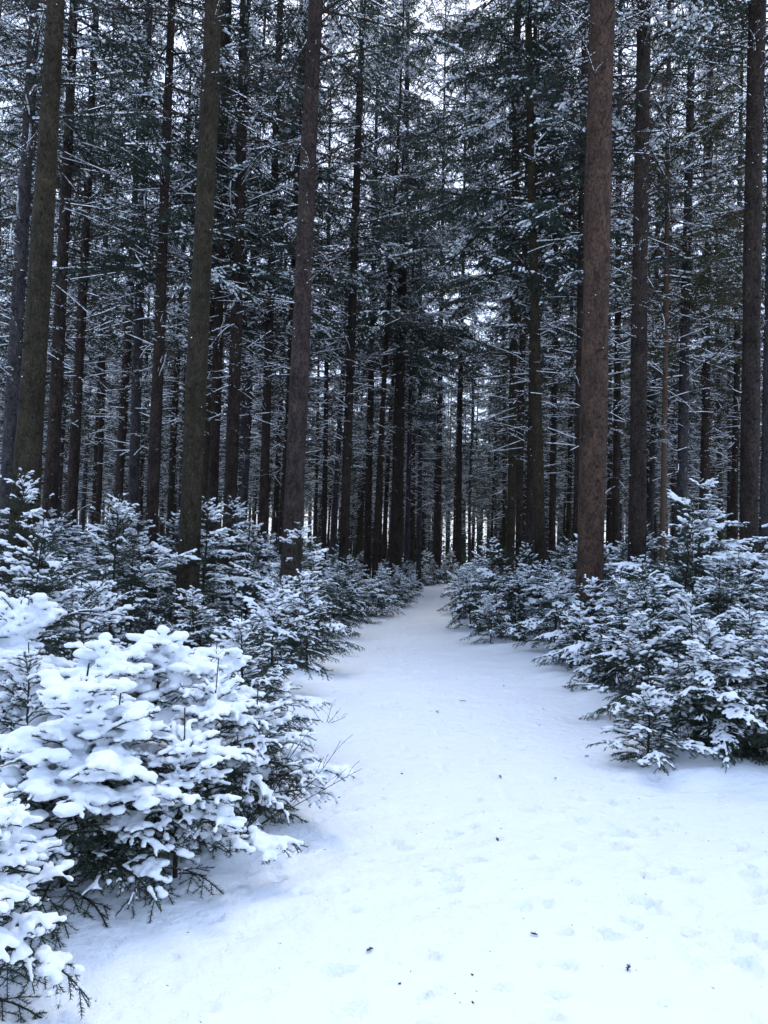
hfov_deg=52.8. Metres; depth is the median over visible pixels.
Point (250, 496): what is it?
spruce tree
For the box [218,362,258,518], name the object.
spruce tree
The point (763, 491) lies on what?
spruce tree
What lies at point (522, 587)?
young spruce
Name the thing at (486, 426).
spruce tree
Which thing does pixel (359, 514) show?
spruce tree
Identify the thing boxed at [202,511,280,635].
young spruce
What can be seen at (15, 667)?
young spruce
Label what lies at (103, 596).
young spruce
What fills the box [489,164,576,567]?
spruce tree
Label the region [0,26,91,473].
spruce tree
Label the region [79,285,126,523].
spruce tree
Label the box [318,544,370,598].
young spruce
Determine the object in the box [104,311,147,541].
spruce tree
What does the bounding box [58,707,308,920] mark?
young spruce
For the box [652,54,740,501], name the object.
spruce tree
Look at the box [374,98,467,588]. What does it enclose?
spruce tree
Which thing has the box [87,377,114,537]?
spruce tree
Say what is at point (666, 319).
spruce tree
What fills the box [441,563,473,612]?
young spruce
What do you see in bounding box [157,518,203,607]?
young spruce
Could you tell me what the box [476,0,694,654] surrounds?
spruce tree
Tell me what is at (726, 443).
spruce tree
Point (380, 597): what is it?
young spruce
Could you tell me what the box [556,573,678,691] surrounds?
young spruce
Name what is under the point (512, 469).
spruce tree
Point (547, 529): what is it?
spruce tree
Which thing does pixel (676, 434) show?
spruce tree
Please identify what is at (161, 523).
spruce tree
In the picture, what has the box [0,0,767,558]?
sky
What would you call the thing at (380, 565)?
young spruce
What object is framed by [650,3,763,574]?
spruce tree
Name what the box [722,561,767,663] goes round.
young spruce
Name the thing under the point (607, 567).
young spruce
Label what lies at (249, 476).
spruce tree
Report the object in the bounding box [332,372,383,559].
spruce tree
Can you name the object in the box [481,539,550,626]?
young spruce
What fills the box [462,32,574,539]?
spruce tree
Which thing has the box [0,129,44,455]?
spruce tree
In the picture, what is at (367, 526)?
spruce tree
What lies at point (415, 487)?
spruce tree
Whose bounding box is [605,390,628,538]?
spruce tree
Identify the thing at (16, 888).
young spruce
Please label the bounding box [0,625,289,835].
young spruce
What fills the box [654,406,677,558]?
spruce tree
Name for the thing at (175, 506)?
spruce tree
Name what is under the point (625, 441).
spruce tree
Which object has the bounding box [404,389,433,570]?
spruce tree
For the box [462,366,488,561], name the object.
spruce tree
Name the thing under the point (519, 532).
spruce tree
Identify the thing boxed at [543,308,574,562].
spruce tree
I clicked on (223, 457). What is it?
spruce tree
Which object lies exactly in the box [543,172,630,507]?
spruce tree
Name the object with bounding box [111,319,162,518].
spruce tree
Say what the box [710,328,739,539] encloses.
spruce tree
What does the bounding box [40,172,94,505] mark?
spruce tree
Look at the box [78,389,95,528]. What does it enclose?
spruce tree
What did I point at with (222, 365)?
spruce tree
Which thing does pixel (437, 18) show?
spruce tree
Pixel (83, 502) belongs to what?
spruce tree
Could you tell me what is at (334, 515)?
spruce tree
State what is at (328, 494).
spruce tree
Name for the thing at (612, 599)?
young spruce
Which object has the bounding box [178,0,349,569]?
spruce tree
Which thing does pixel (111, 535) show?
young spruce
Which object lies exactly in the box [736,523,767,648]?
young spruce
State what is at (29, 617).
young spruce
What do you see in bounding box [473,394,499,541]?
spruce tree
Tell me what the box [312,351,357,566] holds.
spruce tree
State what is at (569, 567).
young spruce
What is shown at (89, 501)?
spruce tree
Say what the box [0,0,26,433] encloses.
spruce tree
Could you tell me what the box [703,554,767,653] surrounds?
young spruce
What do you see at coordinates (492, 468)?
spruce tree
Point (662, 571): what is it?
young spruce
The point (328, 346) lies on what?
spruce tree
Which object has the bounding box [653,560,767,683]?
young spruce
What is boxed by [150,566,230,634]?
young spruce
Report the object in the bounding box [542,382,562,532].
spruce tree
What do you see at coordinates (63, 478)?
spruce tree
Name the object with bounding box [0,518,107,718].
young spruce
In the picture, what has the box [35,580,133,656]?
young spruce
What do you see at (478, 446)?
spruce tree
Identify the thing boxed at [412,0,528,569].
spruce tree
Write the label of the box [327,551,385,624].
young spruce
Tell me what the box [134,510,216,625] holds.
young spruce
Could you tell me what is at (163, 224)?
spruce tree
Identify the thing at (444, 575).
young spruce
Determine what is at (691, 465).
spruce tree
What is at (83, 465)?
spruce tree
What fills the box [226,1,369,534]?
spruce tree
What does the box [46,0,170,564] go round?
spruce tree
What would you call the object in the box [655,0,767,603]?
spruce tree
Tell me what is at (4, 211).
spruce tree
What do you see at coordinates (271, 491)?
spruce tree
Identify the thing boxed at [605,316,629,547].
spruce tree
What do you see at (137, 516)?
young spruce
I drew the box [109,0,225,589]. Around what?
spruce tree
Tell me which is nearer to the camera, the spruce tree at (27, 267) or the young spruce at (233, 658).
the young spruce at (233, 658)
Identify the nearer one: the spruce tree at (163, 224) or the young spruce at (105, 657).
the young spruce at (105, 657)
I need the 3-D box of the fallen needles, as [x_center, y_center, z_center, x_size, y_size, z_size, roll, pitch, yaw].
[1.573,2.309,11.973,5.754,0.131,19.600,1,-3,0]
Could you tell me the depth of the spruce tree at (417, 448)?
43.94 m
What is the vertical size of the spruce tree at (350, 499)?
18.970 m
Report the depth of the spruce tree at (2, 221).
24.77 m
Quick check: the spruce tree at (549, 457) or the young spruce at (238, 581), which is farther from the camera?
the spruce tree at (549, 457)
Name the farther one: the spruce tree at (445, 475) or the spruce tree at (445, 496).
the spruce tree at (445, 475)
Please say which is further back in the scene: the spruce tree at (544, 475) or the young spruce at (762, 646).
the spruce tree at (544, 475)
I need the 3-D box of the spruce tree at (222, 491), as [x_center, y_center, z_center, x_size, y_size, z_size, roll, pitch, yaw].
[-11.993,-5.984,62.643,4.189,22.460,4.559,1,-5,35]
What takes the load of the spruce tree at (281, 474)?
on the snow ground
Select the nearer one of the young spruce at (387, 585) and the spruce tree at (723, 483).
the young spruce at (387, 585)
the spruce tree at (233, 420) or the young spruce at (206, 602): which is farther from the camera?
the spruce tree at (233, 420)
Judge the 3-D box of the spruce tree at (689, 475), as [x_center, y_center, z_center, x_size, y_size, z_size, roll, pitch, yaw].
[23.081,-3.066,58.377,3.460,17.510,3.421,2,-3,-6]
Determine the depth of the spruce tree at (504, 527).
42.20 m
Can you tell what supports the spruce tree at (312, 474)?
on the snow ground
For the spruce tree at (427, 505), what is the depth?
59.88 m
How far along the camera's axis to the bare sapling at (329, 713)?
7.33 m
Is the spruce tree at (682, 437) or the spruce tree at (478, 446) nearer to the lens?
the spruce tree at (682, 437)
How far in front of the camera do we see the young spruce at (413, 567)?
38.50 m
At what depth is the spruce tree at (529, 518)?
20.67 m
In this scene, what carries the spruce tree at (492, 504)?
on the snow ground
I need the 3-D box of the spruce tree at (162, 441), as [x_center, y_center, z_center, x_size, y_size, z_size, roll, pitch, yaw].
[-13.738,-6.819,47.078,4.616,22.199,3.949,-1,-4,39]
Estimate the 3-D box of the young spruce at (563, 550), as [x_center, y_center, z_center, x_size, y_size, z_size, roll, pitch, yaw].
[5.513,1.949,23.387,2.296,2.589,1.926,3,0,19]
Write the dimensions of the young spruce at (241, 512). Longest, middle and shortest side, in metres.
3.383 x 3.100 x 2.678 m
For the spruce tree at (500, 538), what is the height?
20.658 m
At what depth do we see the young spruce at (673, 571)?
10.54 m
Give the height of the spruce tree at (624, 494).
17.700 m
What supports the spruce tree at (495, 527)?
on the snow ground
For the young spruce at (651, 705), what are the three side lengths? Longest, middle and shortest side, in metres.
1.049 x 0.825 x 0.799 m
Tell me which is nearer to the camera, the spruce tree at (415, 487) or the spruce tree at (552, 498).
the spruce tree at (552, 498)
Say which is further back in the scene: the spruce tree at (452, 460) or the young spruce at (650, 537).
the spruce tree at (452, 460)
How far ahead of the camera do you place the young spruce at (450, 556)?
46.82 m
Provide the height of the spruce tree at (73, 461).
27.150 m
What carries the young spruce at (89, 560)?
on the snow ground
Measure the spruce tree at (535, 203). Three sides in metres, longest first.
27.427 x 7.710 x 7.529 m
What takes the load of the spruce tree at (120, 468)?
on the snow ground
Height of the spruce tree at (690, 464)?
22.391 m
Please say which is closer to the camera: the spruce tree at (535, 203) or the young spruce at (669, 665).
the young spruce at (669, 665)
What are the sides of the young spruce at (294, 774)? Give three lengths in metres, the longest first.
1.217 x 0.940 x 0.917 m
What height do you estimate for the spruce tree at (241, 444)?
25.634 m
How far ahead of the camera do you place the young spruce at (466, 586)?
20.89 m
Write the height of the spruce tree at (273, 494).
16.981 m
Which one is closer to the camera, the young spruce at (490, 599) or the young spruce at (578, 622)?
the young spruce at (578, 622)
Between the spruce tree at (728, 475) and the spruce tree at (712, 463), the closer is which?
the spruce tree at (728, 475)
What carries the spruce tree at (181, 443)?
on the snow ground
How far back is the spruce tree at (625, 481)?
57.99 m
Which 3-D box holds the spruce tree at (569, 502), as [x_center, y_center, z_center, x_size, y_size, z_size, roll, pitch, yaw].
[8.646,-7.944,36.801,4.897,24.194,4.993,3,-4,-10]
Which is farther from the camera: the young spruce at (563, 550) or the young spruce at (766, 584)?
the young spruce at (563, 550)
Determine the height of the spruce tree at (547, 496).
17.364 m
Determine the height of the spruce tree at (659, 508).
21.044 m
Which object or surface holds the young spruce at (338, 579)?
on the snow ground
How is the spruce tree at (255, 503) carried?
on the snow ground
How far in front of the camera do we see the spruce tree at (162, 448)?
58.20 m
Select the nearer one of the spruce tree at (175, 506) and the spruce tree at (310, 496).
the spruce tree at (175, 506)
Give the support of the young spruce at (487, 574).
on the snow ground
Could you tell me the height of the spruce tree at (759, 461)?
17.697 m
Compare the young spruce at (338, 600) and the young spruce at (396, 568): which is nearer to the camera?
the young spruce at (338, 600)
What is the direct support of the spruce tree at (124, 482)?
on the snow ground
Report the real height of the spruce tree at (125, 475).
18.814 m
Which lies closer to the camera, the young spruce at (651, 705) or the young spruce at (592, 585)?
the young spruce at (651, 705)
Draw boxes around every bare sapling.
[220,722,360,827]
[315,700,347,722]
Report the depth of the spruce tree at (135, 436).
21.13 m
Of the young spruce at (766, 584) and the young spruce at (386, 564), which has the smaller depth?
the young spruce at (766, 584)
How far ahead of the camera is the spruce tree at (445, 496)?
64.44 m
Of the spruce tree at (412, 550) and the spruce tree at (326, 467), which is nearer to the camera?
the spruce tree at (326, 467)
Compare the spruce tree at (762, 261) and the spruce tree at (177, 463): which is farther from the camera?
the spruce tree at (177, 463)
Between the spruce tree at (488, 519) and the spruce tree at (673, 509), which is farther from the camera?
the spruce tree at (488, 519)
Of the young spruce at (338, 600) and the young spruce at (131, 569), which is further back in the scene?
the young spruce at (338, 600)
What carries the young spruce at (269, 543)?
on the snow ground
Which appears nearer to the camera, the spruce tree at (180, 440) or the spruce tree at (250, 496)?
the spruce tree at (180, 440)
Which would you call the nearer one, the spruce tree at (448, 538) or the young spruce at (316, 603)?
the young spruce at (316, 603)
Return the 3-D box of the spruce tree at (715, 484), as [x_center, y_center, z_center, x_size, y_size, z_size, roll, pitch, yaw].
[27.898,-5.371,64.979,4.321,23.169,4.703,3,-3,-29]
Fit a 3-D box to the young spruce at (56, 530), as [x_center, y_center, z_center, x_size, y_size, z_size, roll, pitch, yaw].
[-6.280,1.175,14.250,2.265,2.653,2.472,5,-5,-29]
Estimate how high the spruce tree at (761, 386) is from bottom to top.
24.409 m
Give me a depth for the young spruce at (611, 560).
21.75 m
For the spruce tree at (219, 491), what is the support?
on the snow ground
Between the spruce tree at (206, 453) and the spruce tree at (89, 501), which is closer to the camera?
the spruce tree at (206, 453)
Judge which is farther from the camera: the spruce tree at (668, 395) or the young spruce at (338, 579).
the spruce tree at (668, 395)
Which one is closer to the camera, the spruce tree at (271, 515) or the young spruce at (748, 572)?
the young spruce at (748, 572)
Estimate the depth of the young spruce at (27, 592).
8.84 m
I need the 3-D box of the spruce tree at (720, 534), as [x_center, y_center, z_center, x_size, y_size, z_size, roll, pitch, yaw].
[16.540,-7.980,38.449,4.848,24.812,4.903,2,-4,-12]
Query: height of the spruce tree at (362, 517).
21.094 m
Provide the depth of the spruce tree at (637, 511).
15.17 m
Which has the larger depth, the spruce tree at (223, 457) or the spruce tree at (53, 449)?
the spruce tree at (223, 457)
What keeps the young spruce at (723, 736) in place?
on the snow ground
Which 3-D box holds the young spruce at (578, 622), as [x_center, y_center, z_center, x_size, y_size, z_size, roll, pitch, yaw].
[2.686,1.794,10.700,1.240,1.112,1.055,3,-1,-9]
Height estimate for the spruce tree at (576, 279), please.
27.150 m
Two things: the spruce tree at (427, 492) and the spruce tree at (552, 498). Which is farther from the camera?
the spruce tree at (427, 492)
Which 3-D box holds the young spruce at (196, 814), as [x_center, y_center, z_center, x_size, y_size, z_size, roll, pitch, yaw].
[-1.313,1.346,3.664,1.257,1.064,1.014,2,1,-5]
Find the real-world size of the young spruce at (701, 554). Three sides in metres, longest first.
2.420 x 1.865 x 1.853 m
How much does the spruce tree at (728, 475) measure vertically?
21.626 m
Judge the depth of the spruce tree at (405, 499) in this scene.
57.05 m
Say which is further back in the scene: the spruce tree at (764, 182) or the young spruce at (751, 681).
the spruce tree at (764, 182)
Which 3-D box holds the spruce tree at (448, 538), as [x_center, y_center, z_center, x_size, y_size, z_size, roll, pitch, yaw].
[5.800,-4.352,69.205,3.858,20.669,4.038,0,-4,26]
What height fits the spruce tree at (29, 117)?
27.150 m
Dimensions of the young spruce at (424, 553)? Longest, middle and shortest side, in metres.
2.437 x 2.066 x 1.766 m
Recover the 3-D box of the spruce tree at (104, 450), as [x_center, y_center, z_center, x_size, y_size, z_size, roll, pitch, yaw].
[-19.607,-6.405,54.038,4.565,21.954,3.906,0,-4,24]
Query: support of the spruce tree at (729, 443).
on the snow ground
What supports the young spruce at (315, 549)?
on the snow ground
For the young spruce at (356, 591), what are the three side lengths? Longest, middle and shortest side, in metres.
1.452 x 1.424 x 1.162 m
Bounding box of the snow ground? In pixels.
[0,560,767,1023]
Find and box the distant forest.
[40,390,760,574]
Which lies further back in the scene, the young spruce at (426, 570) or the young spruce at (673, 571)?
the young spruce at (426, 570)
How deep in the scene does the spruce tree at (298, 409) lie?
13.52 m
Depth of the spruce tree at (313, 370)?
41.99 m
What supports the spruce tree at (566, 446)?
on the snow ground
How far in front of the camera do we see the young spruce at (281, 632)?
8.72 m
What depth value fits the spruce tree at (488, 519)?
64.11 m
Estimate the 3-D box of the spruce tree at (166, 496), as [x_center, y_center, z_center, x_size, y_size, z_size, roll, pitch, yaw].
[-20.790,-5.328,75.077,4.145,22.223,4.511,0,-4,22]
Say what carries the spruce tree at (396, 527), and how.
on the snow ground
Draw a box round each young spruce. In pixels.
[0,456,82,619]
[0,475,9,581]
[0,504,96,633]
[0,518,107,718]
[0,582,49,654]
[0,585,76,733]
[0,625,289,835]
[0,632,246,883]
[0,642,58,810]
[0,663,202,979]
[0,782,91,1023]
[25,693,235,901]
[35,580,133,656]
[37,507,99,623]
[42,515,79,590]
[43,580,142,656]
[44,482,196,646]
[51,543,171,652]
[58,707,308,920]
[66,505,167,611]
[76,511,143,601]
[77,526,175,642]
[99,500,175,629]
[123,488,277,646]
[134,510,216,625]
[149,659,294,859]
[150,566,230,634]
[152,640,311,816]
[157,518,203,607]
[158,582,237,671]
[165,488,264,621]
[198,685,356,833]
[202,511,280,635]
[210,609,330,766]
[213,582,330,700]
[229,517,360,657]
[233,532,280,617]
[242,558,354,643]
[245,535,279,569]
[247,570,322,661]
[262,566,365,675]
[278,534,352,628]
[305,558,379,639]
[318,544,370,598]
[321,552,366,608]
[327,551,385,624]
[328,571,370,609]
[328,576,357,618]
[351,566,404,616]
[355,550,371,579]
[363,573,406,606]
[370,562,391,585]
[379,556,388,593]
[385,571,418,608]
[386,564,410,597]
[400,572,423,600]
[402,561,422,596]
[409,561,425,588]
[415,567,432,585]
[421,550,433,578]
[421,563,436,585]
[425,558,447,585]
[425,566,442,583]
[437,563,450,583]
[437,566,503,628]
[440,532,542,633]
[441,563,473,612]
[442,549,458,582]
[443,559,498,621]
[443,565,486,615]
[446,563,458,581]
[456,592,524,643]
[475,565,551,641]
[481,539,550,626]
[500,567,594,649]
[504,563,534,614]
[509,554,565,632]
[530,533,613,643]
[530,602,608,673]
[533,572,621,666]
[545,543,627,628]
[547,534,572,608]
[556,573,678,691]
[557,547,576,623]
[562,606,701,722]
[580,560,699,698]
[584,550,695,665]
[585,679,717,775]
[595,612,767,754]
[601,465,767,645]
[604,528,654,607]
[604,546,624,579]
[615,502,751,668]
[619,588,747,690]
[623,524,675,594]
[628,651,712,742]
[642,619,767,772]
[650,555,682,597]
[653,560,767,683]
[655,621,767,765]
[657,531,747,632]
[683,602,767,728]
[699,543,767,611]
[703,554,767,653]
[712,622,767,754]
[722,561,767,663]
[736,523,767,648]
[753,560,767,594]
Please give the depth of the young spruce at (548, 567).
16.73 m
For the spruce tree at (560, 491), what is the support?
on the snow ground
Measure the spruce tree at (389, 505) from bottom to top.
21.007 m
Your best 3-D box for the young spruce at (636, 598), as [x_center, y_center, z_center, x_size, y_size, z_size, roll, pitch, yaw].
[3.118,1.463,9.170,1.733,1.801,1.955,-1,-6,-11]
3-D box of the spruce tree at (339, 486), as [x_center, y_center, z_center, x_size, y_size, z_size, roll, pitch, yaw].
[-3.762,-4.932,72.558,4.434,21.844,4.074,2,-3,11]
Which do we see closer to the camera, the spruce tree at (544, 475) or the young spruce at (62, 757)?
the young spruce at (62, 757)
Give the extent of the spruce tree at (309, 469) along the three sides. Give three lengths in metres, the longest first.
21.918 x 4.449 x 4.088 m
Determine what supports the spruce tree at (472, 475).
on the snow ground
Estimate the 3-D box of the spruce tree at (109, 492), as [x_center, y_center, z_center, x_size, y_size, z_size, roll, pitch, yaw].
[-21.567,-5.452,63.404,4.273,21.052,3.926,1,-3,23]
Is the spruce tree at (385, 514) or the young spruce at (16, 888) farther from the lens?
the spruce tree at (385, 514)
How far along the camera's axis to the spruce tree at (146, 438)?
41.15 m
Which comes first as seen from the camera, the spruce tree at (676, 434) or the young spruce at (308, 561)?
the young spruce at (308, 561)
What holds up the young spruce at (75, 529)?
on the snow ground
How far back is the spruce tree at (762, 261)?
28.23 m
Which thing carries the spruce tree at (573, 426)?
on the snow ground
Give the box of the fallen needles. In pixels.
[27,631,766,1022]
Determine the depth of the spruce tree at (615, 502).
25.21 m
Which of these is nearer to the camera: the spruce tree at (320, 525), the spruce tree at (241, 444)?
the spruce tree at (241, 444)
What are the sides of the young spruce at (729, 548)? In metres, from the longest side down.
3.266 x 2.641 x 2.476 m
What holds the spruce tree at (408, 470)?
on the snow ground
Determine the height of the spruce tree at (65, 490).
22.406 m
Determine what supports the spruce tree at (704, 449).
on the snow ground
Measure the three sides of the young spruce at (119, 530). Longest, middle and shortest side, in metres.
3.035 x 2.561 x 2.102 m
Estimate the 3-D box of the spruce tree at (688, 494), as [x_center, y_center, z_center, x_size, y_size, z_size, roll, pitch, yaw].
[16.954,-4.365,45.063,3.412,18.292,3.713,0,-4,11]
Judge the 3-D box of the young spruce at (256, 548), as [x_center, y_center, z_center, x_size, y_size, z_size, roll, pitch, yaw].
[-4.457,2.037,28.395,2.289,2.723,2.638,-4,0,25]
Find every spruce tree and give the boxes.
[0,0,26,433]
[0,0,54,468]
[0,0,167,595]
[0,0,169,583]
[0,0,190,575]
[0,0,193,569]
[0,1,95,484]
[0,1,109,452]
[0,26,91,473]
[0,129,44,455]
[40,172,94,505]
[41,357,94,528]
[41,417,93,522]
[42,82,116,542]
[44,261,90,542]
[45,27,152,532]
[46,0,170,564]
[49,103,131,541]
[50,0,220,589]
[51,0,191,565]
[52,0,264,611]
[63,328,107,522]
[63,343,104,521]
[66,279,126,522]
[77,388,111,547]
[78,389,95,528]
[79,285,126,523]
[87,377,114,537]
[88,298,147,524]
[89,279,147,514]
[102,347,129,534]
[103,379,147,533]
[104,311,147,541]
[108,211,179,559]
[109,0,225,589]
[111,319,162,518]
[115,0,313,604]
[123,0,327,609]
[123,302,169,516]
[125,0,337,648]
[126,217,188,514]
[127,225,181,517]
[142,87,220,574]
[143,0,288,578]
[146,296,186,540]
[146,319,180,544]
[159,381,180,537]
[164,404,223,508]
[167,87,259,493]
[167,327,226,512]
[174,0,323,563]
[174,1,285,562]
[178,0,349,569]
[180,96,260,469]
[213,0,388,557]
[216,0,466,645]
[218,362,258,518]
[218,408,256,534]
[218,426,237,521]
[219,226,282,500]
[219,431,259,519]
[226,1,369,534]
[247,0,353,556]
[247,380,270,560]
[247,445,259,528]
[248,148,315,538]
[249,372,277,531]
[249,379,273,540]
[250,156,320,559]
[255,439,275,531]
[258,14,375,576]
[260,305,314,510]
[266,0,436,586]
[269,406,283,523]
[272,300,331,533]
[273,367,322,525]
[273,371,332,523]
[303,376,319,527]
[304,190,344,570]
[304,412,313,524]
[307,364,341,543]
[308,120,393,566]
[310,0,468,589]
[310,0,495,589]
[311,410,340,542]
[312,304,362,545]
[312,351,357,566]
[327,380,358,533]
[328,0,456,597]
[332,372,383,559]
[339,394,364,556]
[339,397,361,543]
[341,307,385,572]
[342,323,388,562]
[351,303,406,527]
[352,357,376,566]
[354,160,425,578]
[357,89,430,564]
[359,0,669,617]
[359,336,415,544]
[362,115,453,581]
[362,377,388,552]
[367,111,460,575]
[371,0,527,577]
[372,376,404,572]
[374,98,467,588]
[382,414,423,526]
[383,377,426,562]
[384,265,443,523]
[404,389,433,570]
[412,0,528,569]
[412,0,660,593]
[415,352,453,568]
[415,389,441,568]
[415,393,429,559]
[422,377,454,541]
[422,390,451,533]
[427,352,467,569]
[428,376,462,555]
[432,342,478,564]
[440,1,626,598]
[441,369,480,537]
[442,391,467,532]
[443,316,498,562]
[444,322,493,552]
[455,0,578,594]
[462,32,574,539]
[462,334,501,558]
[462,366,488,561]
[463,127,558,516]
[464,209,528,571]
[471,0,693,568]
[471,364,507,568]
[472,336,507,565]
[472,369,508,569]
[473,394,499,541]
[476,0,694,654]
[480,4,626,603]
[480,364,507,572]
[487,337,563,557]
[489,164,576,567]
[489,337,545,528]
[496,0,761,579]
[499,353,548,530]
[525,109,613,592]
[527,312,561,527]
[542,194,628,545]
[542,315,565,537]
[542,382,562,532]
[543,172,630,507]
[543,257,575,538]
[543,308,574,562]
[543,338,565,560]
[543,392,566,547]
[546,258,575,509]
[547,0,698,573]
[555,0,766,564]
[555,485,563,548]
[556,338,573,541]
[563,117,630,577]
[605,313,626,527]
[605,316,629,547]
[605,382,657,532]
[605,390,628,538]
[607,16,701,523]
[607,65,712,572]
[607,214,673,523]
[609,1,766,581]
[620,115,700,572]
[621,366,629,533]
[622,443,627,540]
[623,0,767,587]
[627,124,714,559]
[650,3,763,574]
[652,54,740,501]
[652,176,716,558]
[654,0,767,578]
[654,308,698,543]
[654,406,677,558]
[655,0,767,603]
[657,342,700,519]
[657,380,670,544]
[658,331,700,523]
[660,0,767,573]
[675,153,762,575]
[686,367,698,561]
[688,328,739,554]
[688,389,699,563]
[689,117,761,572]
[690,336,739,528]
[695,325,726,538]
[698,239,761,529]
[710,161,763,514]
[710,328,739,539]
[719,96,767,499]
[725,364,761,511]
[730,28,767,457]
[732,179,765,433]
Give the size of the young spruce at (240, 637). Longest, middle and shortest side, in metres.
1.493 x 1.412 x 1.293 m
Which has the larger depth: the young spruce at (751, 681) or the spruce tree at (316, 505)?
the spruce tree at (316, 505)
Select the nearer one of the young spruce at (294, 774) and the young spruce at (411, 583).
the young spruce at (294, 774)
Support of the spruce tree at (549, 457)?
on the snow ground
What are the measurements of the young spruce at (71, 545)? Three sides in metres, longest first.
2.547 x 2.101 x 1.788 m
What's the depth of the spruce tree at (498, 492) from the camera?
51.63 m
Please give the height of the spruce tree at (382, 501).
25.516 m
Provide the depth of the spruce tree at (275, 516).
37.32 m
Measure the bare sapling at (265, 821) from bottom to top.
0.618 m
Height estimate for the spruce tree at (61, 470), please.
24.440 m
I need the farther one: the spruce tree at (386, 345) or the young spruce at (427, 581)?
the young spruce at (427, 581)
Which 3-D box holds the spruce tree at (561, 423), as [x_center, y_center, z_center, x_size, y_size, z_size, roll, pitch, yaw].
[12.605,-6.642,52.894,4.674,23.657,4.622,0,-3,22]
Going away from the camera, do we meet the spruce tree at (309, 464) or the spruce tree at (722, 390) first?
the spruce tree at (722, 390)
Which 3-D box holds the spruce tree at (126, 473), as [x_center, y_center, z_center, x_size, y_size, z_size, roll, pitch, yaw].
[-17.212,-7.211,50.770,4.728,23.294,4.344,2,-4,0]
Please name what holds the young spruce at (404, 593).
on the snow ground
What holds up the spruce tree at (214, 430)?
on the snow ground
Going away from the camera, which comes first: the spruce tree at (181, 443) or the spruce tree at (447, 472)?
the spruce tree at (181, 443)
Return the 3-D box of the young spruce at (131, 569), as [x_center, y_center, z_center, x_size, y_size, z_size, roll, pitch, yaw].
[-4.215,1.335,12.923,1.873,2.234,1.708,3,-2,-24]
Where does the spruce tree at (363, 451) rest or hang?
on the snow ground
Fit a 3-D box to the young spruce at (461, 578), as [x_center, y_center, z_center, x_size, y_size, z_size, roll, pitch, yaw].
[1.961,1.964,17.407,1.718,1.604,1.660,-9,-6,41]
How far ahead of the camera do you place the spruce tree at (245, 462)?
26.77 m
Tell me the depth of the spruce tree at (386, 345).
28.34 m
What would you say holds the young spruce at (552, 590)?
on the snow ground
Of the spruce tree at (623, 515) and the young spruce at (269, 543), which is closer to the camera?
the young spruce at (269, 543)
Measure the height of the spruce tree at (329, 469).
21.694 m
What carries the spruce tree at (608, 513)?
on the snow ground
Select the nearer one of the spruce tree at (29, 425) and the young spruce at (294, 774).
the young spruce at (294, 774)
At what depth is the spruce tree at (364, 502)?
74.75 m
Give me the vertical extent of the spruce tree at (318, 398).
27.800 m
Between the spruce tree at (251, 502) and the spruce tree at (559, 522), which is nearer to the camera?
the spruce tree at (251, 502)
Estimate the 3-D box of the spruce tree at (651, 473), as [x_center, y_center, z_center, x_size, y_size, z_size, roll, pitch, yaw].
[10.229,-6.875,29.122,4.303,21.200,3.954,0,-5,39]
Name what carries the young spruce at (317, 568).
on the snow ground
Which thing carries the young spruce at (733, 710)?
on the snow ground
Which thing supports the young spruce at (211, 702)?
on the snow ground
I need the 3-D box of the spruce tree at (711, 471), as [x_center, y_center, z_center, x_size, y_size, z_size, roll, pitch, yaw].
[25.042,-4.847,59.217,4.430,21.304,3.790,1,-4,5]
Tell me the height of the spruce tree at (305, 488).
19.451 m
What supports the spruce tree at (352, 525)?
on the snow ground
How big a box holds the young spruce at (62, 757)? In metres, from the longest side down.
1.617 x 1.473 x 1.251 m
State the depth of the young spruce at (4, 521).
12.69 m
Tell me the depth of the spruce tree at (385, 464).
45.81 m
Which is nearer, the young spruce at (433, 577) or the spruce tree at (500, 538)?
the young spruce at (433, 577)
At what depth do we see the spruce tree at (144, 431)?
42.46 m
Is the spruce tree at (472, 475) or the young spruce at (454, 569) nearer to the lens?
the young spruce at (454, 569)
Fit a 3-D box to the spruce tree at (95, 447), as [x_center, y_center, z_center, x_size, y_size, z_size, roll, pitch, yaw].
[-11.974,-8.979,32.563,4.869,24.920,4.652,0,-4,22]
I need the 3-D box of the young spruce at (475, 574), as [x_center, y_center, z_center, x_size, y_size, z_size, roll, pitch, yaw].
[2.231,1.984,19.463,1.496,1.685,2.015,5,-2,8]
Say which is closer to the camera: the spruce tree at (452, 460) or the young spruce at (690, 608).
the young spruce at (690, 608)
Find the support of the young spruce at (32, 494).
on the snow ground
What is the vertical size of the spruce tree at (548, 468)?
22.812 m
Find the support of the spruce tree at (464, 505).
on the snow ground
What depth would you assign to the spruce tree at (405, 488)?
60.26 m
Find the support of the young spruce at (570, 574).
on the snow ground
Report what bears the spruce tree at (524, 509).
on the snow ground
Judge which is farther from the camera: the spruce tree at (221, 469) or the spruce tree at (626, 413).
the spruce tree at (221, 469)
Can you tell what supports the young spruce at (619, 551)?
on the snow ground
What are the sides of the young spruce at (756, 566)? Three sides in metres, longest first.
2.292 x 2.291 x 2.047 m
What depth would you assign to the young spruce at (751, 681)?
6.38 m
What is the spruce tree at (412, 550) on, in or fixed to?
on the snow ground
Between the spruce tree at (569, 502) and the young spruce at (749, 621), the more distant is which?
the spruce tree at (569, 502)
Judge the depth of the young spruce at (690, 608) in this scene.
8.24 m
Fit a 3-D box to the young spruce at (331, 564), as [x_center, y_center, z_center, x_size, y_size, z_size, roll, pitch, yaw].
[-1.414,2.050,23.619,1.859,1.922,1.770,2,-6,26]
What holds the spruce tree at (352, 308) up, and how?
on the snow ground
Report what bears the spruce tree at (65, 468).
on the snow ground

